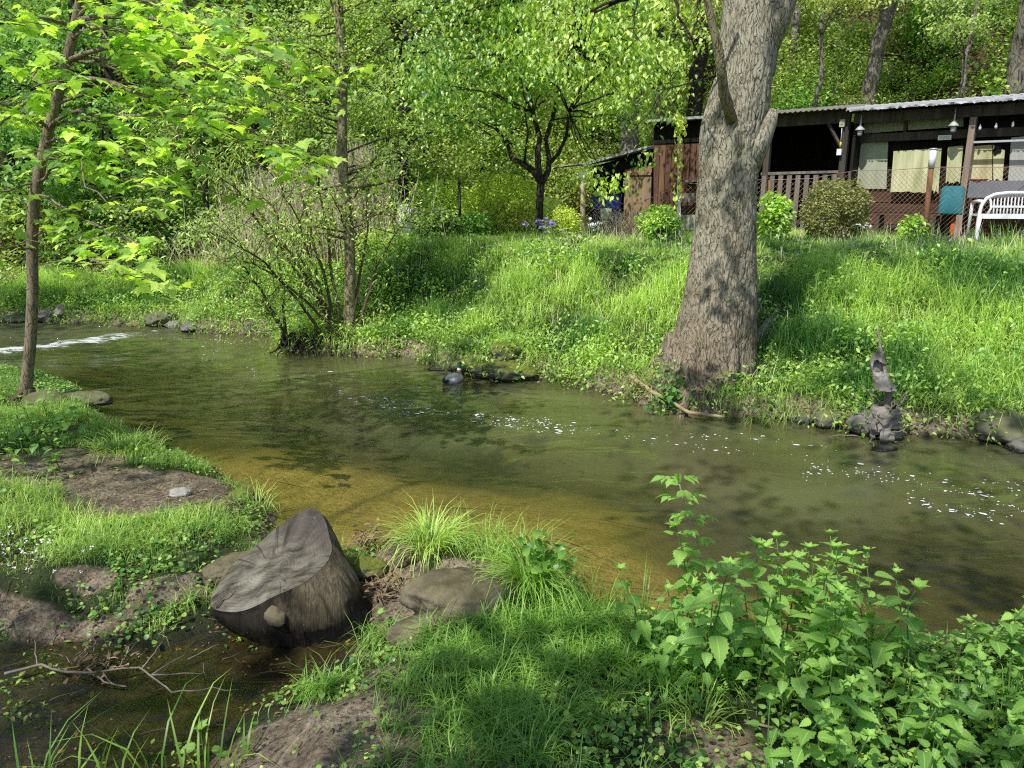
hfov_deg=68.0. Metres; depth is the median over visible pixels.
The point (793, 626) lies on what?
nettle plant
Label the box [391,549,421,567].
stone
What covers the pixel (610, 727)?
stick
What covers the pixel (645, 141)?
hillside shrub
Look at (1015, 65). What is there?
woodland tree
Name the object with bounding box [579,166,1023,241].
wire fence
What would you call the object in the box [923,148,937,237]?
garden lamp
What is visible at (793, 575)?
nettle plant
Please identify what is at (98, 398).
stone
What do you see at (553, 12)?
woodland tree
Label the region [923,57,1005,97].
hillside shrub
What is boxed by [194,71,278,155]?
evergreen shrub
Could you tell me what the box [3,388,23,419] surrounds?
nettle plant
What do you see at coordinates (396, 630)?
stone
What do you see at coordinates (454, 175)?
yellow green shrub
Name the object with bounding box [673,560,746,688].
nettle plant
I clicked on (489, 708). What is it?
long grass
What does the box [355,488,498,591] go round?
grass tuft
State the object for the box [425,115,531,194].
hillside shrub
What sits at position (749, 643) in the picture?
nettle plant
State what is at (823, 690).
nettle plant
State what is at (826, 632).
nettle plant
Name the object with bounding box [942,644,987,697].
nettle plant
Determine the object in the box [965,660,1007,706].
nettle plant
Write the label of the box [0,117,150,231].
evergreen shrub
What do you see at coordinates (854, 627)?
nettle plant
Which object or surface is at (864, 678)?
nettle plant
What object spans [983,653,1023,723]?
nettle plant
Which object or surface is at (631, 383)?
plant
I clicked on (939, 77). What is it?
hillside shrub
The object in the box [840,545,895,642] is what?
nettle plant
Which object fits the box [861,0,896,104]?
woodland tree
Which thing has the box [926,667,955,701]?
nettle plant
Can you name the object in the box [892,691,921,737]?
nettle plant
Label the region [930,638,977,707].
nettle plant
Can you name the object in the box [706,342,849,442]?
grass tuft
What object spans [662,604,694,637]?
nettle plant
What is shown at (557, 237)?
iris plant
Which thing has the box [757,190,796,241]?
loose bush
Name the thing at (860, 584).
nettle plant
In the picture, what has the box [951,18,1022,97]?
hillside shrub
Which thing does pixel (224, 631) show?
twig litter
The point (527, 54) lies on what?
fruit tree
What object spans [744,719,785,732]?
stick
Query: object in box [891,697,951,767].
nettle plant
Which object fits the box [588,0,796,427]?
broadleaf tree
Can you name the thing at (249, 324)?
stone
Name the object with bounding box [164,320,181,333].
stone
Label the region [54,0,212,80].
woodland tree
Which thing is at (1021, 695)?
nettle plant
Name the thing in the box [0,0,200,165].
woodland tree
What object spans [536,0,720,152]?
woodland tree
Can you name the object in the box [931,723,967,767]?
nettle plant
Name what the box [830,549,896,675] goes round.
nettle plant
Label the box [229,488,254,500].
stone
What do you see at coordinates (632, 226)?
dry stem tangle
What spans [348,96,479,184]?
yellow green shrub
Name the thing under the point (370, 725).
pebbles
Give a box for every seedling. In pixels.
[47,459,64,479]
[179,718,224,764]
[363,607,395,631]
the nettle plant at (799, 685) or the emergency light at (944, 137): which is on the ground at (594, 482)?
the nettle plant at (799, 685)
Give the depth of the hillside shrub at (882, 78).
21.91 m
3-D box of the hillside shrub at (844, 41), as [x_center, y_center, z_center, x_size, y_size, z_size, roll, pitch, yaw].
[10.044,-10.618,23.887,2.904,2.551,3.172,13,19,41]
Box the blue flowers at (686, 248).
[188,220,1023,309]
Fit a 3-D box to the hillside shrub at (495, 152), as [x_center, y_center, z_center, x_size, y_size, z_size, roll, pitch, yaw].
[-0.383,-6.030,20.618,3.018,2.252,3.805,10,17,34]
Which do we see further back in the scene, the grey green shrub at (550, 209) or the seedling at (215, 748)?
the grey green shrub at (550, 209)
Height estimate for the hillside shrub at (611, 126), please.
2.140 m
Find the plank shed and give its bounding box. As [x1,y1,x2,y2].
[644,104,881,231]
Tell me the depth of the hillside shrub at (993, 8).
22.00 m
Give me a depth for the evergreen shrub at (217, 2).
22.09 m
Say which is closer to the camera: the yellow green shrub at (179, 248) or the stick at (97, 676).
the stick at (97, 676)
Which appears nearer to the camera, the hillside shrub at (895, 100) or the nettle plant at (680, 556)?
the nettle plant at (680, 556)
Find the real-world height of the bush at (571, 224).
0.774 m
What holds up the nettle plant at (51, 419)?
on the ground at (594, 482)
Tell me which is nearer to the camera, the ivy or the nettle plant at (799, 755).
the nettle plant at (799, 755)
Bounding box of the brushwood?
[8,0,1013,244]
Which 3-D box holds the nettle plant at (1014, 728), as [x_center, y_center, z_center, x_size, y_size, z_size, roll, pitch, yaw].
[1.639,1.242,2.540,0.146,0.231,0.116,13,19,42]
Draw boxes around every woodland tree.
[0,0,125,230]
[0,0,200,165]
[0,0,246,271]
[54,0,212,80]
[69,0,253,261]
[130,0,390,222]
[250,0,480,98]
[288,0,576,229]
[495,0,569,94]
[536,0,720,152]
[538,0,722,186]
[608,0,811,116]
[788,0,845,72]
[795,0,908,107]
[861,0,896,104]
[885,0,1019,97]
[1003,0,1023,94]
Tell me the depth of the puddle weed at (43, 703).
3.27 m
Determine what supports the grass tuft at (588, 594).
on the ground at (594, 482)
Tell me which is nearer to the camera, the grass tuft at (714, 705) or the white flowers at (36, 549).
the grass tuft at (714, 705)
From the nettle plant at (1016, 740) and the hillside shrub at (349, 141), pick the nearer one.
the nettle plant at (1016, 740)
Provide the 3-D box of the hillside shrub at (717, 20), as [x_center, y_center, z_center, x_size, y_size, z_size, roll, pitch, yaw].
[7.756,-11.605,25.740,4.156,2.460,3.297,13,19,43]
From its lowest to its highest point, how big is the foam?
0.004 m
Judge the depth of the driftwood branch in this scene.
3.40 m
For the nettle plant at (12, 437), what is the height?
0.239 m
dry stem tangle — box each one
[158,222,252,274]
[181,160,451,265]
[302,139,410,239]
[582,203,647,239]
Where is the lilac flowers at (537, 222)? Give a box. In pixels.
[522,217,549,239]
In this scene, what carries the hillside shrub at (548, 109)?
on the ground at (594, 482)
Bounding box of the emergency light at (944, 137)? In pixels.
[938,135,951,139]
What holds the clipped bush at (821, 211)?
on the ground at (594, 482)
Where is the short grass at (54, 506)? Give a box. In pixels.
[0,363,283,641]
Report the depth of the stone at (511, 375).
8.79 m
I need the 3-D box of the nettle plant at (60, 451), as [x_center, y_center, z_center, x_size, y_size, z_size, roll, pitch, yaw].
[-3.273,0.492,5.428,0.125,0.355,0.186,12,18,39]
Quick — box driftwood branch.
[4,639,238,693]
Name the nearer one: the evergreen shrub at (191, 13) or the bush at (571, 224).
the bush at (571, 224)
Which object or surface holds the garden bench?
on the porch cabin
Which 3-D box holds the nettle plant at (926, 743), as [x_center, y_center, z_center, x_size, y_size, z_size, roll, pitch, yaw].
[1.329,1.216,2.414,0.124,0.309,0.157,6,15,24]
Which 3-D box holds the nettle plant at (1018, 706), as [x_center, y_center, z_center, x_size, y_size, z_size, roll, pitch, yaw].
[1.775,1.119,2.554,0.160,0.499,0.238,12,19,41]
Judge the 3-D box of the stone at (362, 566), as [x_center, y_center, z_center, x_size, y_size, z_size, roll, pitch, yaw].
[-0.811,0.994,4.113,0.274,0.110,0.181,0,14,0]
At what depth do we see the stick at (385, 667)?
3.18 m
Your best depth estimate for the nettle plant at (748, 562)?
3.21 m
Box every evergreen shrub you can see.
[0,0,39,27]
[0,7,81,101]
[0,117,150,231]
[0,118,58,186]
[4,75,81,159]
[21,152,189,258]
[42,1,94,39]
[106,145,214,232]
[118,166,248,272]
[145,0,216,58]
[183,0,232,15]
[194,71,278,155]
[209,0,317,56]
[222,0,305,31]
[301,63,386,139]
[444,37,512,124]
[648,21,708,95]
[702,91,709,114]
[770,74,832,109]
[792,67,860,117]
[887,0,1015,72]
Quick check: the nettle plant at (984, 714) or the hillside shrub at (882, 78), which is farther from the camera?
the hillside shrub at (882, 78)
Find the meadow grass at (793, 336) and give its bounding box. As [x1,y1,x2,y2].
[0,220,1023,417]
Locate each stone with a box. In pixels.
[0,311,24,325]
[20,390,71,410]
[38,308,54,323]
[52,303,70,318]
[63,390,113,407]
[145,310,177,329]
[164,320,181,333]
[169,487,191,496]
[180,320,197,332]
[201,551,248,587]
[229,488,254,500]
[243,321,258,331]
[346,555,386,580]
[386,613,456,648]
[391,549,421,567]
[398,567,513,628]
[428,364,454,372]
[449,358,485,372]
[470,360,541,383]
[471,374,490,379]
[489,342,521,360]
[787,411,813,428]
[813,408,845,430]
[846,411,869,435]
[871,446,898,452]
[969,408,1023,444]
[1001,441,1023,455]
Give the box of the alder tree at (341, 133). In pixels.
[231,0,460,332]
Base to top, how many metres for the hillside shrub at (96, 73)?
2.725 m
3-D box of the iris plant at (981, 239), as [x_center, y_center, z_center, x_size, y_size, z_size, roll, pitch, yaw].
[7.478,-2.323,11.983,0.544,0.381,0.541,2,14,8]
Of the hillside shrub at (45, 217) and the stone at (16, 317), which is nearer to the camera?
the stone at (16, 317)
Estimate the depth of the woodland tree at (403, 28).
19.32 m
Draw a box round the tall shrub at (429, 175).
[378,158,447,219]
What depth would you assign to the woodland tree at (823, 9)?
18.62 m
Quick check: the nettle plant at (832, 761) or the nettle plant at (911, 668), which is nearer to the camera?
the nettle plant at (832, 761)
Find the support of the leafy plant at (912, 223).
on the ground at (594, 482)
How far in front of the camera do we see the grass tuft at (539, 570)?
3.63 m
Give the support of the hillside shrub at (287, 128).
on the ground at (594, 482)
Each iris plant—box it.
[545,229,576,246]
[577,227,607,244]
[624,231,653,245]
[680,227,692,242]
[870,225,903,240]
[918,224,952,245]
[967,225,1002,243]
[990,217,1023,246]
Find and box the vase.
[949,215,955,236]
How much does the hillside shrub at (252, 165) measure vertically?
2.597 m
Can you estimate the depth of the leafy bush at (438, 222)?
13.30 m
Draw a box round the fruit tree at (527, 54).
[363,0,719,236]
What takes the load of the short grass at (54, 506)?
on the ground at (594, 482)
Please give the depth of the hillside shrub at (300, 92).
18.60 m
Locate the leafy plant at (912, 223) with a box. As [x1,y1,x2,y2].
[894,213,930,240]
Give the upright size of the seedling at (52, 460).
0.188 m
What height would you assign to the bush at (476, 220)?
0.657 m
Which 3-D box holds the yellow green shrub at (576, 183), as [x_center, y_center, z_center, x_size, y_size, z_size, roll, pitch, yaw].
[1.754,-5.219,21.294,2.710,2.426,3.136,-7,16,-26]
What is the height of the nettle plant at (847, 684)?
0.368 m
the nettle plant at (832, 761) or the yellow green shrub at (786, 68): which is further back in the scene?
the yellow green shrub at (786, 68)
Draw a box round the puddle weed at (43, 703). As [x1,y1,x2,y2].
[0,626,359,765]
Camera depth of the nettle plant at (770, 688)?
2.80 m
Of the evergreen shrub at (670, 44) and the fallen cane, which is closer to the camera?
the fallen cane
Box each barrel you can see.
[397,204,418,235]
[590,191,621,237]
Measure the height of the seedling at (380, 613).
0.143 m
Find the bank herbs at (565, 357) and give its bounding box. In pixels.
[0,231,1023,446]
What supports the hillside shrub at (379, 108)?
on the ground at (594, 482)
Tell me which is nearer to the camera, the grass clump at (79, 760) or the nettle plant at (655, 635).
the grass clump at (79, 760)
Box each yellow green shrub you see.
[117,57,232,125]
[146,57,248,119]
[154,162,326,262]
[272,0,333,49]
[280,3,391,84]
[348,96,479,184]
[408,142,523,227]
[454,21,507,47]
[494,160,586,217]
[508,100,582,163]
[510,125,602,196]
[545,150,595,223]
[596,88,674,149]
[644,64,712,117]
[771,33,840,107]
[782,1,850,59]
[809,81,911,121]
[851,0,981,64]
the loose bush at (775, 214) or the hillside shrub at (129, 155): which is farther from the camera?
the hillside shrub at (129, 155)
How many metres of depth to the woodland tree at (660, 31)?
18.18 m
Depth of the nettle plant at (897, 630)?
3.18 m
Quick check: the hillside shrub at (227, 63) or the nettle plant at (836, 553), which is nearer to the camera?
the nettle plant at (836, 553)
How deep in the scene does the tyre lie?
14.53 m
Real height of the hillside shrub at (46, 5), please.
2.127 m
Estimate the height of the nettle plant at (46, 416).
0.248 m
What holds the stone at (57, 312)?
on the ground at (594, 482)
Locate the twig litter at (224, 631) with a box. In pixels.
[0,437,1023,767]
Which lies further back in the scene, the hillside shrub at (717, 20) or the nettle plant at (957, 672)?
the hillside shrub at (717, 20)
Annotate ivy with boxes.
[641,338,775,418]
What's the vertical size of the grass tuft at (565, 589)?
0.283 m
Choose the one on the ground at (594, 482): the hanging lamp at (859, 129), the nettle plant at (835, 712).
the nettle plant at (835, 712)
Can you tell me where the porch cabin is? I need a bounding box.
[843,93,1023,239]
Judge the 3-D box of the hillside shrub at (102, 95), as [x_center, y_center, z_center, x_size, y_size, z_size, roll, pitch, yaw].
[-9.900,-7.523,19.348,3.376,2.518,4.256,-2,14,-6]
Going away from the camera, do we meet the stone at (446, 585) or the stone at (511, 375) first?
the stone at (446, 585)
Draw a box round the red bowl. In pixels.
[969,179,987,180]
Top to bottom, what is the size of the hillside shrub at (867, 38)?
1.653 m
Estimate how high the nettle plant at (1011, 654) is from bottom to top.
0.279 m
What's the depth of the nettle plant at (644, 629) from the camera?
3.16 m
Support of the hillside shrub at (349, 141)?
on the ground at (594, 482)
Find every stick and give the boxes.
[87,667,126,686]
[361,650,403,685]
[559,702,618,729]
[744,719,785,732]
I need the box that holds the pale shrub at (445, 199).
[409,178,475,228]
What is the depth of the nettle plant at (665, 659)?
2.97 m
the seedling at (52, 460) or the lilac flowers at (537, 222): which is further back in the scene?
the lilac flowers at (537, 222)
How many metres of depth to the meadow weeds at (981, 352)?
9.29 m
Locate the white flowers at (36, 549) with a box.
[0,525,93,572]
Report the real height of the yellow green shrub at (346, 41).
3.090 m
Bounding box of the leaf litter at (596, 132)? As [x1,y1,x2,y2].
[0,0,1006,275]
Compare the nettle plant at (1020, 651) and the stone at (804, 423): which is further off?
the stone at (804, 423)
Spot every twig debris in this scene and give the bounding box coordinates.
[34,621,185,683]
[170,495,257,520]
[343,517,396,554]
[359,569,419,608]
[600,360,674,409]
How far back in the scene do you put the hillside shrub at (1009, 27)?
20.67 m
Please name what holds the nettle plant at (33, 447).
on the ground at (594, 482)
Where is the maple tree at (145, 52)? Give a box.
[0,0,375,407]
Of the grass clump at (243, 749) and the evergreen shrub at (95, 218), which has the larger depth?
the evergreen shrub at (95, 218)
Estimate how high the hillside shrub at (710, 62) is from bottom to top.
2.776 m
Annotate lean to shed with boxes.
[553,146,653,228]
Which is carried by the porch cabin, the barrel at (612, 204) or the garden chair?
the garden chair
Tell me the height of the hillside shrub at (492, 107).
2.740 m
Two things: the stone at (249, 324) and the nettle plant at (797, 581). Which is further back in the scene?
the stone at (249, 324)
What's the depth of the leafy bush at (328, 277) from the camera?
12.19 m
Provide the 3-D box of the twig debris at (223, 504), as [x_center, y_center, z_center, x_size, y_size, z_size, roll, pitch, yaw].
[-1.901,0.801,4.784,0.592,0.168,0.354,0,14,0]
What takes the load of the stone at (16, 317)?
on the ground at (594, 482)
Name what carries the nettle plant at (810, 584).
on the ground at (594, 482)
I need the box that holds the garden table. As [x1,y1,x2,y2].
[873,212,941,235]
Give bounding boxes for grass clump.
[11,694,113,767]
[16,707,119,767]
[46,712,147,767]
[54,669,228,767]
[167,678,256,767]
[204,714,278,767]
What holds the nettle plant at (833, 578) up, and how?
on the ground at (594, 482)
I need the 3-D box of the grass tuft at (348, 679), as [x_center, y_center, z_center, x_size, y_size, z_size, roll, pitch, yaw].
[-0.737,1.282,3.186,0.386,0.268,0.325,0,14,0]
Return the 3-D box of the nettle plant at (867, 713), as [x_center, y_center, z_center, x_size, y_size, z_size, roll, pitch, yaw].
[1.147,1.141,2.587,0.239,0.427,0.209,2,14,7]
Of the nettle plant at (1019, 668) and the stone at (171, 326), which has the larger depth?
the stone at (171, 326)
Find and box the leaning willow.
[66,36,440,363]
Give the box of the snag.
[827,324,923,446]
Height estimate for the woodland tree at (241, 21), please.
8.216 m
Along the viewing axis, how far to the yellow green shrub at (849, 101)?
20.36 m
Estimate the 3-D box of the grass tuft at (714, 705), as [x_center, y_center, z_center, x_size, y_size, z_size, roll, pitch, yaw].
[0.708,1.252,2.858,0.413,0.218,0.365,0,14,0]
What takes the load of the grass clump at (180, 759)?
on the water
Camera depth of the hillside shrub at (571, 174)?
21.63 m
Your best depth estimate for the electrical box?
15.15 m
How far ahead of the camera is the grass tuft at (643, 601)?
3.57 m
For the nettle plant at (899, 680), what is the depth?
2.90 m
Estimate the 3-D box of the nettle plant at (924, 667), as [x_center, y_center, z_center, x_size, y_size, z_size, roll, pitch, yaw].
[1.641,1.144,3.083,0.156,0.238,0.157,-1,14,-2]
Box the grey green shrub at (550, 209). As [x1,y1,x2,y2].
[488,192,575,231]
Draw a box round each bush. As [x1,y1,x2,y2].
[275,257,344,290]
[354,226,412,261]
[408,207,461,241]
[454,210,494,238]
[544,205,583,242]
[632,203,682,242]
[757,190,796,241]
[798,177,874,240]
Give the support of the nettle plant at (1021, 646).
on the ground at (594, 482)
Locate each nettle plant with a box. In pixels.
[0,423,14,447]
[0,438,27,476]
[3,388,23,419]
[8,395,42,428]
[9,437,37,467]
[12,412,29,440]
[16,406,39,443]
[29,421,46,460]
[33,384,54,412]
[38,402,55,421]
[39,428,70,468]
[41,428,67,477]
[44,410,59,428]
[50,398,81,440]
[79,402,97,435]
[613,561,659,660]
[638,619,658,643]
[640,642,671,683]
[642,607,655,630]
[646,622,699,685]
[649,578,692,668]
[654,609,680,653]
[655,607,674,636]
[658,608,703,658]
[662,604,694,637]
[663,517,717,646]
[666,544,702,625]
[667,590,703,635]
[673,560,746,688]
[681,575,747,658]
[682,571,740,682]
[711,556,759,686]
[724,551,770,685]
[731,587,788,702]
[737,534,776,652]
[744,550,809,621]
[745,692,789,767]
[749,563,790,638]
[752,530,809,646]
[752,538,790,645]
[754,637,789,717]
[754,640,810,726]
[762,692,796,749]
[766,611,817,728]
[767,697,845,767]
[770,551,816,632]
[781,677,812,717]
[782,549,813,635]
[786,600,834,686]
[787,542,823,638]
[787,581,852,672]
[788,556,821,642]
[789,559,858,698]
[790,550,862,656]
[790,653,862,767]
[794,724,829,767]
[795,565,848,674]
[800,592,867,694]
[806,541,876,678]
[807,678,861,755]
[808,601,859,695]
[809,529,861,638]
[811,640,874,720]
[813,645,841,711]
[820,673,884,754]
[823,727,862,767]
[829,613,884,706]
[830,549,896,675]
[830,734,885,767]
[831,728,885,767]
[838,662,858,703]
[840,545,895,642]
[842,669,881,753]
[843,564,871,642]
[844,665,868,691]
[850,577,934,674]
[851,701,886,748]
[855,666,900,753]
[860,751,912,767]
[868,658,909,707]
[871,562,923,666]
[881,668,920,721]
[884,600,937,689]
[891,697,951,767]
[892,663,929,702]
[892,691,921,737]
[894,682,923,747]
[896,670,991,767]
[900,677,945,720]
[901,642,936,681]
[906,677,979,747]
[907,716,955,767]
[908,699,940,751]
[913,651,943,701]
[913,679,940,708]
[913,722,957,767]
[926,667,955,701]
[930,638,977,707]
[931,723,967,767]
[935,623,979,681]
[941,668,984,746]
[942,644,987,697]
[947,687,980,727]
[948,613,980,655]
[949,666,986,712]
[958,595,1023,680]
[961,651,998,735]
[965,620,993,675]
[965,641,986,681]
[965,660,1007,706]
[972,678,1017,749]
[980,727,1013,767]
[982,718,1022,767]
[983,645,1020,706]
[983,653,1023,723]
[986,715,1023,767]
[987,708,1023,767]
[988,631,1023,679]
[992,609,1023,667]
[995,623,1023,689]
[998,665,1023,723]
[999,619,1023,665]
[1001,606,1023,650]
[1003,734,1023,758]
[1007,654,1023,691]
[1009,634,1023,667]
[1009,691,1023,699]
[1010,697,1023,762]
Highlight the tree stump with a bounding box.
[209,508,372,648]
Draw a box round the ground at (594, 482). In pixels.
[0,0,1023,767]
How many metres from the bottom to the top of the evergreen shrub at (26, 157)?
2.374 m
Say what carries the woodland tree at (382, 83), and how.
on the ground at (594, 482)
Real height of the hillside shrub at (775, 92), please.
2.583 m
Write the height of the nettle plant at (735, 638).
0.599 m
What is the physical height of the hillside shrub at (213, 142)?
2.639 m
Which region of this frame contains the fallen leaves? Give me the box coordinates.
[0,422,1017,767]
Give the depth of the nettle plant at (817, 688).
2.84 m
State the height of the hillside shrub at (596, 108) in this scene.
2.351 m
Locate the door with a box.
[623,166,652,228]
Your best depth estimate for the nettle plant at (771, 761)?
2.51 m
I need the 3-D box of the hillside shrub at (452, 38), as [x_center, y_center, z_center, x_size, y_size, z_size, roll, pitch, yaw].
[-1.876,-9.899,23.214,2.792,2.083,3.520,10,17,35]
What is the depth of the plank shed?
17.72 m
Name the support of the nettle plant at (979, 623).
on the ground at (594, 482)
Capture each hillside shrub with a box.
[0,178,69,268]
[0,179,138,268]
[10,7,165,111]
[21,0,67,19]
[26,46,106,114]
[44,40,169,133]
[47,0,136,22]
[70,127,145,175]
[117,77,281,203]
[127,97,202,155]
[129,104,245,177]
[169,124,348,235]
[178,0,236,55]
[199,40,348,140]
[217,44,269,83]
[230,99,332,173]
[252,98,330,149]
[313,112,387,171]
[332,132,449,218]
[335,21,392,73]
[349,23,445,100]
[351,91,393,135]
[360,55,426,105]
[373,8,428,36]
[374,75,461,149]
[382,36,478,96]
[414,66,525,152]
[420,153,534,223]
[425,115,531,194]
[430,26,473,61]
[447,119,564,193]
[450,6,490,38]
[458,0,509,39]
[479,66,546,137]
[510,89,609,156]
[543,76,609,138]
[544,136,617,178]
[547,72,623,127]
[550,144,615,220]
[562,84,652,148]
[570,57,619,96]
[617,98,704,158]
[650,2,722,57]
[664,7,721,90]
[676,5,802,69]
[704,71,812,108]
[770,47,861,108]
[776,32,830,76]
[780,9,876,76]
[787,42,860,90]
[789,0,844,51]
[839,39,921,97]
[844,74,903,103]
[846,14,893,60]
[884,37,986,101]
[891,0,992,29]
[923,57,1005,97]
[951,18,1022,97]
[964,0,1009,24]
[984,10,1018,63]
[986,0,1017,36]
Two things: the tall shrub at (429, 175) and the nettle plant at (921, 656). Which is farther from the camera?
the tall shrub at (429, 175)
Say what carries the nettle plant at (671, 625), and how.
on the ground at (594, 482)
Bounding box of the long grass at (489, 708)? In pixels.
[249,495,1023,767]
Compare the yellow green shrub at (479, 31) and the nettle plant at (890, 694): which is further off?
the yellow green shrub at (479, 31)
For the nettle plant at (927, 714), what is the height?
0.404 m
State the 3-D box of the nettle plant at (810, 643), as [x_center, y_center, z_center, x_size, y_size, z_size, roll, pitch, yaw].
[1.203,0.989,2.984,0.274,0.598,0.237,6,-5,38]
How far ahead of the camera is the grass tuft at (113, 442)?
5.89 m
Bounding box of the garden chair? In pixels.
[934,186,968,236]
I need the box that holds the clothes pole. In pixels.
[458,180,461,227]
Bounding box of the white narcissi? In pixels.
[588,216,603,240]
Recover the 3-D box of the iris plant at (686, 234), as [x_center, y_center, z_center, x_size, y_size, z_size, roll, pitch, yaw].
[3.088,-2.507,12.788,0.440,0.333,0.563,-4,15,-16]
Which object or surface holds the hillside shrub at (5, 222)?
on the ground at (594, 482)
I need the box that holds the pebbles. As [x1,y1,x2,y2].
[10,454,755,765]
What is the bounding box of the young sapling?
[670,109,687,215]
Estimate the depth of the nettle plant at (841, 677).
2.90 m
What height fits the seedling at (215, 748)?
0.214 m
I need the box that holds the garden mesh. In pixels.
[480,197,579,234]
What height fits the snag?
1.197 m
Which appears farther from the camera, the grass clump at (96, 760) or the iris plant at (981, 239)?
the iris plant at (981, 239)
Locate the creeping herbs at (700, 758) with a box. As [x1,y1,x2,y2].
[0,364,1023,767]
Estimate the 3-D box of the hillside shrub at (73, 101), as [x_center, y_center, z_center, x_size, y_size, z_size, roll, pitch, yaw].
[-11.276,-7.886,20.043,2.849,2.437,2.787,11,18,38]
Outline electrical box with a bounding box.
[836,119,845,154]
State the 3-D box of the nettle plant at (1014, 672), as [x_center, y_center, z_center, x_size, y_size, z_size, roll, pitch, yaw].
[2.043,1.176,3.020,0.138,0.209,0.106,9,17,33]
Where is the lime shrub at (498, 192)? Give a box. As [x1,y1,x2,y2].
[456,171,545,236]
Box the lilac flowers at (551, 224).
[543,220,562,239]
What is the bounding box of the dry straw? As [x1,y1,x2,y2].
[163,219,1023,391]
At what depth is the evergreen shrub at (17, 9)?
22.25 m
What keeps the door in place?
in the lean to shed
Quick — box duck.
[442,361,462,384]
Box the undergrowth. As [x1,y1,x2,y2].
[0,1,987,272]
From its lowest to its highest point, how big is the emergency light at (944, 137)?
0.085 m
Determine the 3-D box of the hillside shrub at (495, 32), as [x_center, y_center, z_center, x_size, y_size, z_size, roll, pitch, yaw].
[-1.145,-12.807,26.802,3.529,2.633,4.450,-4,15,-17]
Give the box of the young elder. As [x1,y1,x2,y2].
[651,473,721,627]
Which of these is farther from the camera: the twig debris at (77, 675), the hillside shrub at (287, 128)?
the hillside shrub at (287, 128)
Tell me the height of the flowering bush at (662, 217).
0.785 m
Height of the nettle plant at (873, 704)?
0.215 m
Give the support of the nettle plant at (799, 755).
on the ground at (594, 482)
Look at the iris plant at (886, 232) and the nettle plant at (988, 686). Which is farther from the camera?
the iris plant at (886, 232)
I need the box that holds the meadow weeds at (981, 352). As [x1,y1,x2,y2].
[153,231,1023,387]
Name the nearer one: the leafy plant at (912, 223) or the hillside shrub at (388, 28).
the leafy plant at (912, 223)
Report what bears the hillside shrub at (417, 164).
on the ground at (594, 482)
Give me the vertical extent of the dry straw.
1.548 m
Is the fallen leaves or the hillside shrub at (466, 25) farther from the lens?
the hillside shrub at (466, 25)
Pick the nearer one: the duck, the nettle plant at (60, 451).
the nettle plant at (60, 451)
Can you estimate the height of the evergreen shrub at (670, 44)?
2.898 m
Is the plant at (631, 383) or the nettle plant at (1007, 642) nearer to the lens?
the nettle plant at (1007, 642)
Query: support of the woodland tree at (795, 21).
on the ground at (594, 482)
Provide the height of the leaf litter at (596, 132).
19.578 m
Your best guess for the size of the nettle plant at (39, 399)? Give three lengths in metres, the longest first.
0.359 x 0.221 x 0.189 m
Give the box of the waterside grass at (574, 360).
[0,297,1023,448]
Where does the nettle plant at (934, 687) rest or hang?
on the ground at (594, 482)
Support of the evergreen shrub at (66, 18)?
on the ground at (594, 482)
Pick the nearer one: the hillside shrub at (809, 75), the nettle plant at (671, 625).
the nettle plant at (671, 625)
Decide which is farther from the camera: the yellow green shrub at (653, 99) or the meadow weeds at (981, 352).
the yellow green shrub at (653, 99)
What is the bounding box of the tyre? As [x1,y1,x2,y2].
[575,206,601,236]
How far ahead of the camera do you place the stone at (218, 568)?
4.00 m
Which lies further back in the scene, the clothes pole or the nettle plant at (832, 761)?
the clothes pole
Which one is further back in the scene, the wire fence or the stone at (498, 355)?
the wire fence
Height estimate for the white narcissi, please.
0.539 m
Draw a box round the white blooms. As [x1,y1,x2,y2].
[848,219,871,242]
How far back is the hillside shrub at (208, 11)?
20.48 m
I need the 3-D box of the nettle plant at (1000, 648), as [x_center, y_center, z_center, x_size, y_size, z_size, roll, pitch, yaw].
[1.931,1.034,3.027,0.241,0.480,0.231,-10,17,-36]
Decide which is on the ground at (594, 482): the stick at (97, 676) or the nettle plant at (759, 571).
the nettle plant at (759, 571)
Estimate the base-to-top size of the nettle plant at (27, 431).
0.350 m
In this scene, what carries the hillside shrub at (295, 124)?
on the ground at (594, 482)
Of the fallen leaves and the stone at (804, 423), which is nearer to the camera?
the fallen leaves
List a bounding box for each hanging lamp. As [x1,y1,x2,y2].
[855,113,864,135]
[948,109,958,132]
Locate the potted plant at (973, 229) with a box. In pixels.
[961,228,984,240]
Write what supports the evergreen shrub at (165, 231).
on the ground at (594, 482)
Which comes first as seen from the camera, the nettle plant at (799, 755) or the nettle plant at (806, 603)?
the nettle plant at (799, 755)
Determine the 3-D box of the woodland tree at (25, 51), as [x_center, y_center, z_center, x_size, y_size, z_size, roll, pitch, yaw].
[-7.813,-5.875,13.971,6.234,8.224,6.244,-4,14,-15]
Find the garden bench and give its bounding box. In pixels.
[965,191,1023,240]
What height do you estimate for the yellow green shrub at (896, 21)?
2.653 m
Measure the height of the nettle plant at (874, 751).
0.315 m
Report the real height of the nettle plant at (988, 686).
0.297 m
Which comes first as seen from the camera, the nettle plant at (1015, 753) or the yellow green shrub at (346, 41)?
the nettle plant at (1015, 753)
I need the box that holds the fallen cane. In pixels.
[628,374,724,417]
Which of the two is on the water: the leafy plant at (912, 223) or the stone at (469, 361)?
the stone at (469, 361)
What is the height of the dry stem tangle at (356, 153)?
1.874 m
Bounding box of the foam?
[189,339,1019,523]
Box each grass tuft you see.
[71,423,182,465]
[220,476,288,520]
[290,645,370,706]
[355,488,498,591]
[456,508,615,633]
[465,533,515,568]
[547,564,583,608]
[571,561,629,613]
[590,555,675,628]
[650,673,756,746]
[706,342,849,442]

